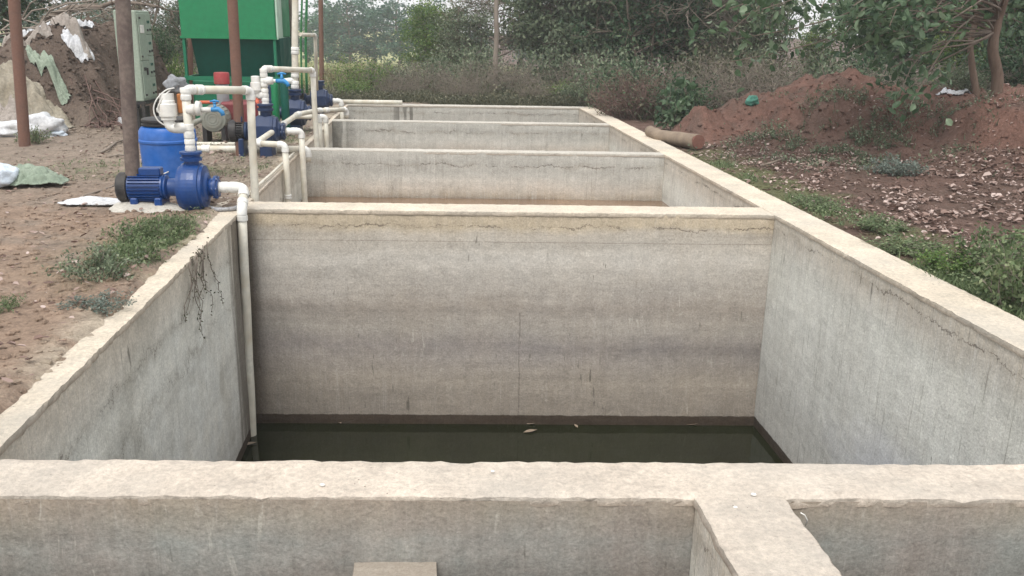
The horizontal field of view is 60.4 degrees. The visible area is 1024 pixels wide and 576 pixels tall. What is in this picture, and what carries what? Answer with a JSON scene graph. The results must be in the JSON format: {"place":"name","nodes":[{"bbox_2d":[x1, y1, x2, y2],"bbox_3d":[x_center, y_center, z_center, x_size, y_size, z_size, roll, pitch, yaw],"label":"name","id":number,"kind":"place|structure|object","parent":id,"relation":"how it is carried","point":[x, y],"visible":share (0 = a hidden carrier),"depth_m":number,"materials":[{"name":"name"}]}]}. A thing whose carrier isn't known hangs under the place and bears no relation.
{"place":"outdoors","nodes":[
{"label":"outdoors","id":0,"kind":"place"},
{"bbox_2d":[1,0,863,38],"label":"sky","id":1,"kind":"structure","parent":0,"point":[312,1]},
{"bbox_2d":[0,16,1023,413],"bbox_3d":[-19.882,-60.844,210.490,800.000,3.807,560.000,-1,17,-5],"label":"ground","id":2,"kind":"structure","parent":0,"point":[28,326],"depth_m":10.07,"materials":[{"name":"soil"}]},
{"bbox_2d":[0,163,18,187],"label":"sack","id":3,"kind":"object","parent":2,"relation":"on","point":[8,174],"visible":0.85,"depth_m":7.89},
{"bbox_2d":[8,0,30,146],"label":"steel pole","id":4,"kind":"object","parent":2,"relation":"on","point":[18,59],"visible":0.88,"depth_m":10.35,"materials":[{"name":"metal"}]},
{"bbox_2d":[0,60,74,127],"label":"tarp","id":5,"kind":"object","parent":2,"relation":"on","point":[38,102],"visible":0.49,"depth_m":12.21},
{"bbox_2d":[10,163,69,185],"bbox_3d":[-4.473,-1.058,8.115,0.718,0.179,0.454,9,19,26],"label":"sack","id":6,"kind":"object","parent":2,"relation":"on","point":[30,174],"visible":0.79,"depth_m":8.01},
{"bbox_2d":[25,45,70,104],"bbox_3d":[-6.563,-3.015,12.478,0.714,0.824,0.154,6,17,18],"label":"sheet","id":7,"kind":"object","parent":2,"relation":"on","point":[43,60],"visible":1,"depth_m":12.43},
{"bbox_2d":[29,112,68,136],"bbox_3d":[-6.214,-2.166,11.707,0.562,0.348,0.482,-1,17,-5],"label":"sack","id":8,"kind":"object","parent":2,"relation":"on","point":[44,121],"visible":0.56,"depth_m":11.56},
{"bbox_2d":[0,0,106,37],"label":"tree","id":9,"kind":"object","parent":2,"relation":"on","point":[24,4],"visible":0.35,"depth_m":17.70,"materials":[{"name":"grey plant"}]},
{"bbox_2d":[0,0,114,44],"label":"branch pile","id":10,"kind":"object","parent":2,"relation":"on","point":[71,10],"visible":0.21,"depth_m":13.99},
{"bbox_2d":[49,12,93,60],"bbox_3d":[-6.494,-3.704,12.949,0.654,0.685,0.170,5,17,12],"label":"sheet","id":11,"kind":"object","parent":2,"relation":"on","point":[72,25],"visible":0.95,"depth_m":12.86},
{"bbox_2d":[61,27,94,62],"bbox_3d":[-6.363,-3.555,12.901,0.398,0.539,0.186,-1,17,-5],"label":"sheet","id":12,"kind":"object","parent":2,"relation":"on","point":[73,44],"visible":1,"depth_m":12.87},
{"bbox_2d":[57,196,123,204],"bbox_3d":[-3.428,-0.738,7.372,0.742,0.068,0.194,-1,17,-5],"label":"sheet","id":13,"kind":"object","parent":2,"relation":"on","point":[92,200],"visible":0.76,"depth_m":7.32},
{"bbox_2d":[33,240,149,284],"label":"weed plant","id":14,"kind":"object","parent":2,"relation":"on","point":[110,268],"visible":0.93,"depth_m":5.27,"materials":[{"name":"green plant"}]},
{"bbox_2d":[55,288,139,315],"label":"weed plant","id":15,"kind":"object","parent":2,"relation":"on","point":[101,301],"visible":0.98,"depth_m":4.69,"materials":[{"name":"green plant"}]},
{"bbox_2d":[0,19,201,134],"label":"soil clods","id":16,"kind":"object","parent":2,"relation":"on","point":[75,130],"visible":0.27,"depth_m":12.69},
{"bbox_2d":[70,75,137,130],"bbox_3d":[-5.723,-2.622,12.534,1.255,0.737,1.343,-1,17,-5],"label":"root tangle","id":17,"kind":"object","parent":2,"relation":"on","point":[114,121],"visible":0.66,"depth_m":12.60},
{"bbox_2d":[40,0,187,56],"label":"bare branch","id":18,"kind":"object","parent":2,"relation":"on","point":[108,3],"visible":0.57,"depth_m":15.57,"materials":[{"name":"brown plant"}]},
{"bbox_2d":[42,0,187,52],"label":"tree","id":19,"kind":"object","parent":2,"relation":"on","point":[140,7],"visible":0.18,"depth_m":22.28,"materials":[{"name":"green plant"}]},
{"bbox_2d":[113,10,158,129],"bbox_3d":[-4.993,-2.814,11.767,0.327,1.711,0.584,-1,17,-5],"label":"control cabinet","id":20,"kind":"object","parent":2,"relation":"on","point":[145,82],"visible":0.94,"depth_m":11.58,"materials":[{"name":"grey metal"}]},
{"bbox_2d":[100,214,180,242],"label":"weed plant","id":21,"kind":"object","parent":2,"relation":"on","point":[126,231],"visible":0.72,"depth_m":6.09,"materials":[{"name":"green plant"}]},
{"bbox_2d":[100,235,181,267],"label":"weed plant","id":22,"kind":"object","parent":2,"relation":"on","point":[149,253],"visible":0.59,"depth_m":5.62,"materials":[{"name":"green plant"}]},
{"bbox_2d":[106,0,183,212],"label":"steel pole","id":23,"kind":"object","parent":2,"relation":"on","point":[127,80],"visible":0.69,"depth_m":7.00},
{"bbox_2d":[0,95,309,381],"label":"soil debris","id":24,"kind":"object","parent":2,"relation":"on","point":[113,290],"visible":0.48,"depth_m":6.18,"materials":[{"name":"brown soil"}]},
{"bbox_2d":[2,127,309,292],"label":"grass","id":25,"kind":"structure","parent":2,"relation":"on","point":[182,235],"depth_m":6.31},
{"bbox_2d":[0,128,312,401],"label":"soil clods","id":26,"kind":"object","parent":2,"relation":"on","point":[54,338],"visible":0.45,"depth_m":6.28,"materials":[{"name":"soil"}]},
{"bbox_2d":[140,208,193,232],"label":"weed plant","id":27,"kind":"object","parent":2,"relation":"on","point":[168,222],"visible":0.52,"depth_m":6.42,"materials":[{"name":"green plant"}]},
{"bbox_2d":[115,150,220,209],"bbox_3d":[-2.826,-0.875,7.246,0.802,0.509,0.418,-1,17,-5],"label":"water pump","id":28,"kind":"object","parent":2,"relation":"on","point":[192,183],"visible":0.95,"depth_m":7.15,"materials":[{"name":"blue metal"}]},
{"bbox_2d":[156,84,258,201],"bbox_3d":[-2.442,-0.755,7.478,0.390,1.916,0.894,15,21,38],"label":"pvc pipe","id":29,"kind":"object","parent":28,"relation":"on","point":[167,109],"visible":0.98,"depth_m":7.11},
{"bbox_2d":[218,182,256,436],"bbox_3d":[-2.300,0.354,7.582,0.215,2.535,0.369,-13,22,-40],"label":"pvc pipe","id":30,"kind":"object","parent":28,"relation":"attached to","point":[241,189],"visible":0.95,"depth_m":7.31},
{"bbox_2d":[138,116,197,177],"bbox_3d":[-3.297,-1.327,8.447,0.538,0.606,0.565,-1,17,-5],"label":"plastic barrel","id":31,"kind":"object","parent":2,"relation":"on","point":[161,145],"visible":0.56,"depth_m":8.23,"materials":[{"name":"blue plastic"}]},
{"bbox_2d":[151,21,189,64],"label":"bush","id":32,"kind":"object","parent":2,"relation":"on","point":[165,52],"visible":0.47,"depth_m":15.33,"materials":[{"name":"green plant"}]},
{"bbox_2d":[152,0,196,66],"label":"tree","id":33,"kind":"object","parent":2,"relation":"on","point":[177,18],"visible":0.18,"depth_m":23.78,"materials":[{"name":"green plant"}]},
{"bbox_2d":[200,72,229,103],"bbox_3d":[-3.741,-2.354,11.535,0.660,0.930,0.227,-1,17,-5],"label":"filter housing","id":34,"kind":"object","parent":2,"relation":"on","point":[221,78],"visible":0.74,"depth_m":11.37,"materials":[{"name":"red plastic"}]},
{"bbox_2d":[193,99,261,141],"bbox_3d":[-3.706,-2.170,11.454,0.812,0.498,0.833,-1,17,-5],"label":"air blower","id":35,"kind":"object","parent":2,"relation":"on","point":[210,122],"visible":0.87,"depth_m":11.12,"materials":[{"name":"grey metal"}]},
{"bbox_2d":[178,0,291,118],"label":"settling tank","id":36,"kind":"object","parent":2,"relation":"on","point":[264,29],"visible":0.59,"depth_m":13.72,"materials":[{"name":"metal"}]},
{"bbox_2d":[227,0,243,155],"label":"steel pole","id":37,"kind":"object","parent":2,"relation":"on","point":[235,53],"visible":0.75,"depth_m":9.88,"materials":[{"name":"metal"}]},
{"bbox_2d":[197,145,311,161],"bbox_3d":[-3.345,-1.618,10.516,1.887,0.197,0.107,0,17,-2],"label":"pvc pipe","id":38,"kind":"object","parent":2,"relation":"on","point":[229,149],"visible":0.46,"depth_m":10.48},
{"bbox_2d":[227,103,286,157],"bbox_3d":[-2.943,-1.823,10.180,0.636,0.614,0.366,-1,17,-5],"label":"water pump","id":39,"kind":"object","parent":2,"relation":"on","point":[266,120],"visible":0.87,"depth_m":10.07,"materials":[{"name":"blue metal"}]},
{"bbox_2d":[250,65,319,147],"bbox_3d":[-2.593,-1.798,10.774,0.420,1.837,1.403,6,17,17],"label":"pvc pipe","id":40,"kind":"object","parent":39,"relation":"on","point":[260,84],"visible":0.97,"depth_m":10.12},
{"bbox_2d":[285,127,307,201],"bbox_3d":[-2.544,-1.133,10.465,0.232,1.538,0.102,-6,18,-22],"label":"pvc pipe","id":41,"kind":"object","parent":39,"relation":"attached to","point":[299,132],"visible":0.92,"depth_m":10.34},
{"bbox_2d":[270,89,311,129],"bbox_3d":[-3.201,-2.526,12.565,0.667,0.614,0.384,-1,17,-5],"label":"water pump","id":42,"kind":"object","parent":2,"relation":"on","point":[296,103],"visible":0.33,"depth_m":12.44,"materials":[{"name":"blue metal"}]},
{"bbox_2d":[284,0,298,88],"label":"pvc pipe","id":43,"kind":"object","parent":42,"relation":"on","point":[293,81],"visible":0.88,"depth_m":12.28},
{"bbox_2d":[298,33,318,90],"bbox_3d":[-2.941,-3.319,12.988,0.164,0.875,1.227,0,17,-3],"label":"pvc pipe","id":44,"kind":"object","parent":43,"relation":"attached to","point":[314,35],"visible":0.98,"depth_m":13.09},
{"bbox_2d":[300,0,307,92],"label":"hose","id":45,"kind":"object","parent":44,"relation":"hanging from","point":[306,18],"visible":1,"depth_m":12.70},
{"bbox_2d":[298,2,329,62],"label":"tree","id":46,"kind":"object","parent":2,"relation":"on","point":[310,51],"visible":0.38,"depth_m":75.39,"materials":[{"name":"green plant"}]},
{"bbox_2d":[300,80,332,113],"bbox_3d":[-3.443,-3.300,15.245,0.667,0.577,0.384,-1,17,-5],"label":"water pump","id":47,"kind":"object","parent":2,"relation":"on","point":[324,98],"visible":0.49,"depth_m":15.13,"materials":[{"name":"blue metal"}]},
{"bbox_2d":[318,0,323,79],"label":"steel pole","id":48,"kind":"object","parent":2,"relation":"on","point":[321,41],"visible":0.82,"depth_m":20.56,"materials":[{"name":"metal"}]},
{"bbox_2d":[302,0,387,63],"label":"tree","id":49,"kind":"object","parent":2,"relation":"on","point":[332,16],"visible":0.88,"depth_m":69.60,"materials":[{"name":"green plant"}]},
{"bbox_2d":[322,51,402,92],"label":"bush","id":50,"kind":"object","parent":2,"relation":"on","point":[350,75],"visible":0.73,"depth_m":19.38,"materials":[{"name":"green plant"}]},
{"bbox_2d":[325,0,405,63],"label":"tree","id":51,"kind":"object","parent":2,"relation":"on","point":[381,55],"visible":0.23,"depth_m":73.30,"materials":[{"name":"green plant"}]},
{"bbox_2d":[359,0,417,64],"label":"tree","id":52,"kind":"object","parent":2,"relation":"on","point":[385,14],"visible":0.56,"depth_m":68.12,"materials":[{"name":"green plant"}]},
{"bbox_2d":[370,73,427,97],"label":"bush","id":53,"kind":"object","parent":2,"relation":"on","point":[385,86],"visible":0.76,"depth_m":18.37,"materials":[{"name":"green plant"}]},
{"bbox_2d":[375,53,456,94],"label":"bush","id":54,"kind":"object","parent":2,"relation":"on","point":[425,81],"visible":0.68,"depth_m":19.21,"materials":[{"name":"green plant"}]},
{"bbox_2d":[390,0,468,73],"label":"tree","id":55,"kind":"object","parent":2,"relation":"on","point":[423,41],"visible":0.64,"depth_m":25.45,"materials":[{"name":"green plant"}]},
{"bbox_2d":[388,0,471,63],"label":"tree","id":56,"kind":"object","parent":2,"relation":"on","point":[401,29],"visible":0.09,"depth_m":66.16,"materials":[{"name":"green plant"}]},
{"bbox_2d":[396,51,483,88],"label":"bush","id":57,"kind":"object","parent":2,"relation":"on","point":[436,64],"visible":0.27,"depth_m":21.70,"materials":[{"name":"green plant"}]},
{"bbox_2d":[435,72,489,101],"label":"bush","id":58,"kind":"object","parent":2,"relation":"on","point":[463,92],"visible":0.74,"depth_m":18.36,"materials":[{"name":"green plant"}]},
{"bbox_2d":[422,0,506,70],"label":"tree","id":59,"kind":"object","parent":2,"relation":"on","point":[453,36],"visible":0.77,"depth_m":24.17,"materials":[{"name":"green plant"}]},
{"bbox_2d":[431,55,514,94],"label":"bush","id":60,"kind":"object","parent":2,"relation":"on","point":[471,77],"visible":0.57,"depth_m":19.23,"materials":[{"name":"green plant"}]},
{"bbox_2d":[447,38,531,88],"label":"bush","id":61,"kind":"object","parent":2,"relation":"on","point":[477,59],"visible":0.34,"depth_m":22.27,"materials":[{"name":"green plant"}]},
{"bbox_2d":[436,0,554,69],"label":"tree","id":62,"kind":"object","parent":2,"relation":"on","point":[501,43],"visible":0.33,"depth_m":24.68,"materials":[{"name":"green plant"}]},
{"bbox_2d":[493,0,498,86],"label":"utility pole","id":63,"kind":"object","parent":2,"relation":"on","point":[496,29],"visible":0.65,"depth_m":20.18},
{"bbox_2d":[0,104,1023,575],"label":"concrete tank","id":64,"kind":"object","parent":2,"relation":"on","point":[872,394],"visible":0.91,"depth_m":6.27,"materials":[{"name":"concrete"}]},
{"bbox_2d":[184,237,223,338],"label":"creeper","id":65,"kind":"object","parent":64,"relation":"hanging from","point":[193,280],"visible":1,"depth_m":5.95,"materials":[{"name":"brown plant"}]},
{"bbox_2d":[256,107,348,201],"bbox_3d":[-2.591,-1.415,11.267,0.418,1.621,3.742,1,17,0],"label":"pvc pipe","id":66,"kind":"object","parent":64,"relation":"on","point":[261,141],"visible":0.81,"depth_m":9.45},
{"bbox_2d":[301,197,667,206],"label":"water","id":67,"kind":"structure","parent":64,"relation":"in","point":[484,201],"depth_m":10.94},
{"bbox_2d":[241,423,783,464],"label":"water","id":68,"kind":"structure","parent":64,"relation":"in","point":[499,443],"depth_m":7.63,"materials":[{"name":"liquid"}]},
{"bbox_2d":[468,54,561,92],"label":"bush","id":69,"kind":"object","parent":2,"relation":"on","point":[525,81],"visible":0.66,"depth_m":19.62,"materials":[{"name":"green plant"}]},
{"bbox_2d":[488,0,611,80],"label":"tree","id":70,"kind":"object","parent":2,"relation":"on","point":[533,18],"visible":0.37,"depth_m":23.06,"materials":[{"name":"green plant"}]},
{"bbox_2d":[508,40,599,90],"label":"bush","id":71,"kind":"object","parent":2,"relation":"on","point":[556,63],"visible":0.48,"depth_m":20.98,"materials":[{"name":"green plant"}]},
{"bbox_2d":[543,45,634,90],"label":"bush","id":72,"kind":"object","parent":2,"relation":"on","point":[566,77],"visible":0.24,"depth_m":20.23,"materials":[{"name":"green plant"}]},
{"bbox_2d":[535,0,687,69],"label":"tree","id":73,"kind":"object","parent":2,"relation":"on","point":[569,37],"visible":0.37,"depth_m":21.55,"materials":[{"name":"green plant"}]},
{"bbox_2d":[558,41,667,109],"bbox_3d":[2.128,-4.160,17.614,2.027,1.535,2.114,9,18,25],"label":"bush","id":74,"kind":"object","parent":2,"relation":"on","point":[591,70],"visible":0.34,"depth_m":17.30,"materials":[{"name":"green plant"}]},
{"bbox_2d":[582,58,677,119],"bbox_3d":[2.181,-3.543,15.832,1.931,1.234,2.180,-1,17,-5],"label":"bush","id":75,"kind":"object","parent":2,"relation":"on","point":[617,108],"visible":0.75,"depth_m":15.63,"materials":[{"name":"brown plant"}]},
{"bbox_2d":[581,54,689,110],"bbox_3d":[2.272,-3.928,17.201,1.858,1.279,1.938,-4,17,-17],"label":"bush","id":76,"kind":"object","parent":2,"relation":"on","point":[623,68],"visible":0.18,"depth_m":16.80,"materials":[{"name":"green plant"}]},
{"bbox_2d":[288,72,990,122],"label":"undergrowth","id":77,"kind":"object","parent":2,"relation":"on","point":[499,97],"visible":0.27,"depth_m":18.04,"materials":[{"name":"green plant"}]},
{"bbox_2d":[556,0,731,74],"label":"tree","id":78,"kind":"object","parent":2,"relation":"on","point":[656,34],"visible":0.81,"depth_m":19.81,"materials":[{"name":"green plant"}]},
{"bbox_2d":[623,72,720,118],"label":"bush","id":79,"kind":"object","parent":2,"relation":"on","point":[698,95],"visible":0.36,"depth_m":15.21,"materials":[{"name":"green plant"}]},
{"bbox_2d":[654,98,690,130],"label":"broadleaf weed","id":80,"kind":"object","parent":2,"relation":"on","point":[678,112],"visible":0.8,"depth_m":13.58,"materials":[{"name":"green plant"}]},
{"bbox_2d":[645,126,704,148],"bbox_3d":[2.234,-2.117,12.328,0.225,0.211,1.246,-7,18,-24],"label":"log","id":81,"kind":"object","parent":2,"relation":"on","point":[682,139],"visible":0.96,"depth_m":12.09,"materials":[{"name":"brown wood"}]},
{"bbox_2d":[660,75,696,121],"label":"broadleaf weed","id":82,"kind":"object","parent":2,"relation":"on","point":[679,83],"visible":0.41,"depth_m":14.80,"materials":[{"name":"green plant"}]},
{"bbox_2d":[641,38,761,97],"bbox_3d":[3.821,-4.332,18.239,2.290,1.637,2.196,-12,21,-38],"label":"bush","id":83,"kind":"object","parent":2,"relation":"on","point":[693,64],"visible":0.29,"depth_m":18.10,"materials":[{"name":"green plant"}]},
{"bbox_2d":[645,47,793,109],"bbox_3d":[3.828,-3.817,16.461,2.540,1.457,2.501,12,20,33],"label":"bush","id":84,"kind":"object","parent":2,"relation":"on","point":[717,93],"visible":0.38,"depth_m":16.27,"materials":[{"name":"green plant"}]},
{"bbox_2d":[646,0,811,67],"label":"tree","id":85,"kind":"object","parent":2,"relation":"on","point":[728,19],"visible":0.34,"depth_m":18.94,"materials":[{"name":"green plant"}]},
{"bbox_2d":[653,0,813,70],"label":"tree","id":86,"kind":"object","parent":2,"relation":"on","point":[691,54],"visible":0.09,"depth_m":21.51,"materials":[{"name":"green plant"}]},
{"bbox_2d":[670,44,801,106],"bbox_3d":[4.490,-4.209,18.020,2.466,1.535,2.364,-10,20,-32],"label":"bush","id":87,"kind":"object","parent":2,"relation":"on","point":[741,56],"visible":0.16,"depth_m":17.79,"materials":[{"name":"green plant"}]},
{"bbox_2d":[686,50,824,107],"bbox_3d":[4.514,-3.740,16.233,2.637,1.401,2.597,12,20,34],"label":"bush","id":88,"kind":"object","parent":2,"relation":"on","point":[746,88],"visible":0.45,"depth_m":16.07,"materials":[{"name":"green plant"}]},
{"bbox_2d":[705,0,823,87],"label":"tree","id":89,"kind":"object","parent":2,"relation":"on","point":[763,45],"visible":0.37,"depth_m":18.47,"materials":[{"name":"green plant"}]},
{"bbox_2d":[724,46,867,92],"bbox_3d":[5.444,-3.958,16.884,2.637,1.513,2.597,-3,17,-14],"label":"bush","id":90,"kind":"object","parent":2,"relation":"on","point":[777,71],"visible":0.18,"depth_m":16.75,"materials":[{"name":"green plant"}]},
{"bbox_2d":[788,193,850,211],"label":"weed plant","id":91,"kind":"object","parent":2,"relation":"on","point":[799,199],"visible":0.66,"depth_m":8.08,"materials":[{"name":"green plant"}]},
{"bbox_2d":[787,14,854,75],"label":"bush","id":92,"kind":"object","parent":2,"relation":"on","point":[817,37],"visible":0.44,"depth_m":25.78,"materials":[{"name":"green plant"}]},
{"bbox_2d":[639,66,1023,287],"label":"soil clods","id":93,"kind":"object","parent":2,"relation":"on","point":[910,179],"visible":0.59,"depth_m":9.99,"materials":[{"name":"soil"}]},
{"bbox_2d":[771,47,901,91],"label":"bush","id":94,"kind":"object","parent":2,"relation":"on","point":[821,72],"visible":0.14,"depth_m":16.57,"materials":[{"name":"green plant"}]},
{"bbox_2d":[688,0,1008,125],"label":"broadleaf tree","id":95,"kind":"object","parent":2,"relation":"on","point":[903,19],"visible":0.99,"depth_m":10.19,"materials":[{"name":"green plant"}]},
{"bbox_2d":[680,83,1023,259],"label":"leaf litter","id":96,"kind":"object","parent":2,"relation":"on","point":[978,206],"visible":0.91,"depth_m":9.10,"materials":[{"name":"plant"}]},
{"bbox_2d":[680,81,1023,183],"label":"weed cover","id":97,"kind":"object","parent":2,"relation":"on","point":[861,139],"visible":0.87,"depth_m":11.59,"materials":[{"name":"green plant"}]},
{"bbox_2d":[705,154,1023,319],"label":"grass","id":98,"kind":"structure","parent":2,"relation":"on","point":[964,284],"depth_m":5.82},
{"bbox_2d":[839,212,914,234],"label":"weed plant","id":99,"kind":"object","parent":2,"relation":"on","point":[872,225],"visible":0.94,"depth_m":7.09,"materials":[{"name":"green plant"}]},
{"bbox_2d":[814,42,939,88],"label":"bush","id":100,"kind":"object","parent":2,"relation":"on","point":[866,61],"visible":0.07,"depth_m":17.29,"materials":[{"name":"green plant"}]},
{"bbox_2d":[821,0,966,80],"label":"tree","id":101,"kind":"object","parent":2,"relation":"on","point":[927,35],"visible":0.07,"depth_m":20.73,"materials":[{"name":"green plant"}]},
{"bbox_2d":[859,151,930,176],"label":"weed plant","id":102,"kind":"object","parent":2,"relation":"on","point":[885,167],"visible":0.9,"depth_m":9.80,"materials":[{"name":"green plant"}]},
{"bbox_2d":[861,232,954,257],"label":"weed plant","id":103,"kind":"object","parent":2,"relation":"on","point":[914,246],"visible":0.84,"depth_m":6.44,"materials":[{"name":"green plant"}]},
{"bbox_2d":[905,243,979,277],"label":"weed plant","id":104,"kind":"object","parent":2,"relation":"on","point":[938,256],"visible":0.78,"depth_m":5.87,"materials":[{"name":"green plant"}]},
{"bbox_2d":[931,64,990,95],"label":"bush","id":105,"kind":"object","parent":2,"relation":"on","point":[962,82],"visible":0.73,"depth_m":12.61,"materials":[{"name":"green plant"}]},
{"bbox_2d":[919,0,1023,86],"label":"tree","id":106,"kind":"object","parent":2,"relation":"on","point":[949,50],"visible":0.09,"depth_m":17.73,"materials":[{"name":"green plant"}]},
{"bbox_2d":[942,33,1023,91],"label":"bush","id":107,"kind":"object","parent":2,"relation":"on","point":[1005,64],"visible":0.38,"depth_m":14.74,"materials":[{"name":"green plant"}]},
{"bbox_2d":[945,221,1023,281],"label":"weed plant","id":108,"kind":"object","parent":2,"relation":"on","point":[983,250],"visible":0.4,"depth_m":5.83,"materials":[{"name":"green plant"}]},
{"bbox_2d":[949,0,1023,96],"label":"broadleaf tree","id":109,"kind":"object","parent":2,"relation":"on","point":[973,71],"visible":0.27,"depth_m":12.27,"materials":[{"name":"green plant"}]},
{"bbox_2d":[964,227,1023,308],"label":"weed plant","id":110,"kind":"object","parent":2,"relation":"on","point":[1001,266],"visible":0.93,"depth_m":5.21,"materials":[{"name":"green plant"}]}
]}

